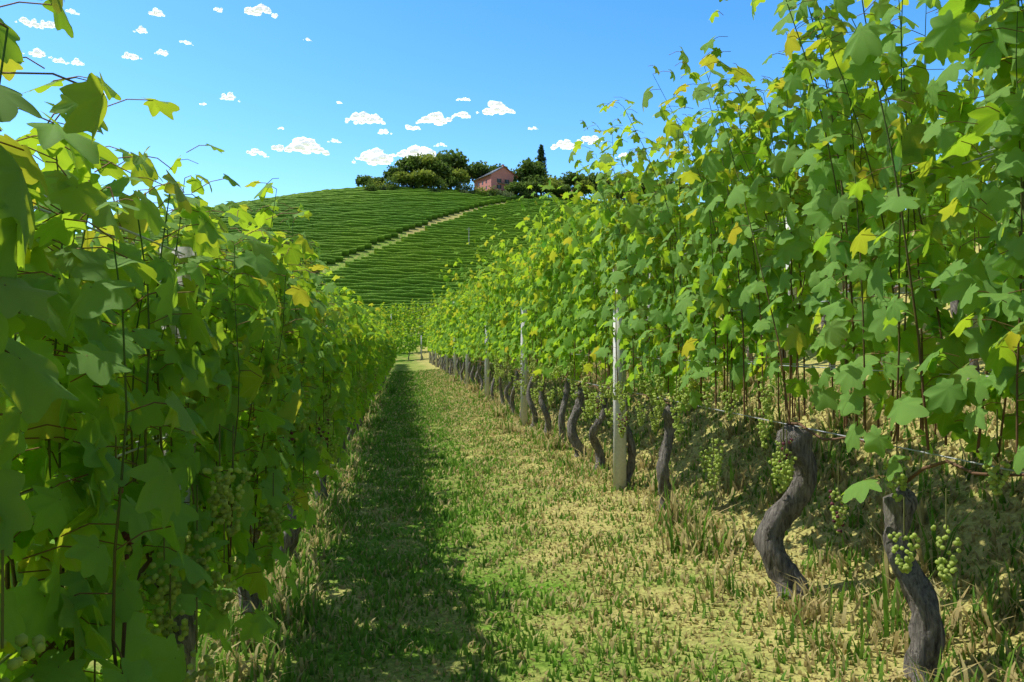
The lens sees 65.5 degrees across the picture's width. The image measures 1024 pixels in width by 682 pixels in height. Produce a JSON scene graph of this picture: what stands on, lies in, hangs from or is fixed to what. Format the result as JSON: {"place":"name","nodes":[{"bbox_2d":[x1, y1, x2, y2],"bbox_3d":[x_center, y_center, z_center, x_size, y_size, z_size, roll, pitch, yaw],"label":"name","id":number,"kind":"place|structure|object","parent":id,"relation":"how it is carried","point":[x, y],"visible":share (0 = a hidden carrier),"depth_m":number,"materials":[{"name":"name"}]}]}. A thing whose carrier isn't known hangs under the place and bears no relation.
{"place":"outdoors","nodes":[
{"label":"outdoors","id":0,"kind":"place"},
{"bbox_2d":[15,4,669,164],"bbox_3d":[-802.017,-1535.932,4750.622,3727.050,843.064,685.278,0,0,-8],"label":"cloud","id":1,"kind":"structure","parent":0,"point":[305,145],"depth_m":4921.49,"materials":[{"name":"white"}]},
{"bbox_2d":[0,148,1023,664],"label":"trellis wires","id":2,"kind":"object","parent":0,"point":[576,354],"visible":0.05,"depth_m":2.80,"materials":[{"name":"grey metal"}]},
{"bbox_2d":[0,0,1023,233],"label":"sky","id":3,"kind":"structure","parent":0,"point":[552,63],"materials":[{"name":"blue"}]},
{"bbox_2d":[0,0,1023,681],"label":"vine shoots","id":4,"kind":"object","parent":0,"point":[790,410],"visible":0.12,"depth_m":2.86,"materials":[{"name":"green plant"}]},
{"bbox_2d":[0,355,1015,681],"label":"grapes","id":5,"kind":"object","parent":4,"relation":"hanging from","point":[224,495],"visible":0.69,"depth_m":2.96,"materials":[{"name":"green food"}]},
{"bbox_2d":[49,202,1023,681],"bbox_3d":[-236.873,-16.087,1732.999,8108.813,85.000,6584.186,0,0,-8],"label":"ground","id":6,"kind":"structure","parent":0,"point":[407,362],"depth_m":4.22,"materials":[{"name":"green plant"}]},
{"bbox_2d":[75,186,718,325],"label":"hillside vineyard","id":7,"kind":"object","parent":6,"relation":"on","point":[340,224],"visible":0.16,"depth_m":256.35,"materials":[{"name":"green plant"}]},
{"bbox_2d":[472,164,517,192],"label":"farmhouse","id":8,"kind":"object","parent":6,"relation":"on","point":[500,177],"visible":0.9,"depth_m":340.19,"materials":[{"name":"pink paint"}]},
{"bbox_2d":[362,157,683,204],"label":"tree trunks","id":9,"kind":"object","parent":6,"relation":"on","point":[516,193],"visible":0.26,"depth_m":339.07,"materials":[{"name":"brown plant"}]},
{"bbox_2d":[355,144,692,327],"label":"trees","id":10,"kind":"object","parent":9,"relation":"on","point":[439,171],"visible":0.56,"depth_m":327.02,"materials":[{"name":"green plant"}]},
{"bbox_2d":[154,244,995,681],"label":"vine trunks","id":11,"kind":"object","parent":6,"relation":"on","point":[926,630],"visible":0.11,"depth_m":3.93,"materials":[{"name":"brown plant"}]},
{"bbox_2d":[0,0,1023,681],"bbox_3d":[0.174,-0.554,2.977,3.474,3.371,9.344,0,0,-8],"label":"vine leaves","id":12,"kind":"object","parent":11,"relation":"attached to","point":[82,300],"visible":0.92,"depth_m":2.66,"materials":[{"name":"green plant"}]},
{"bbox_2d":[159,146,998,681],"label":"trellis posts","id":13,"kind":"object","parent":6,"relation":"on","point":[619,460],"visible":0.03,"depth_m":6.74,"materials":[{"name":"grey wood"}]}
]}

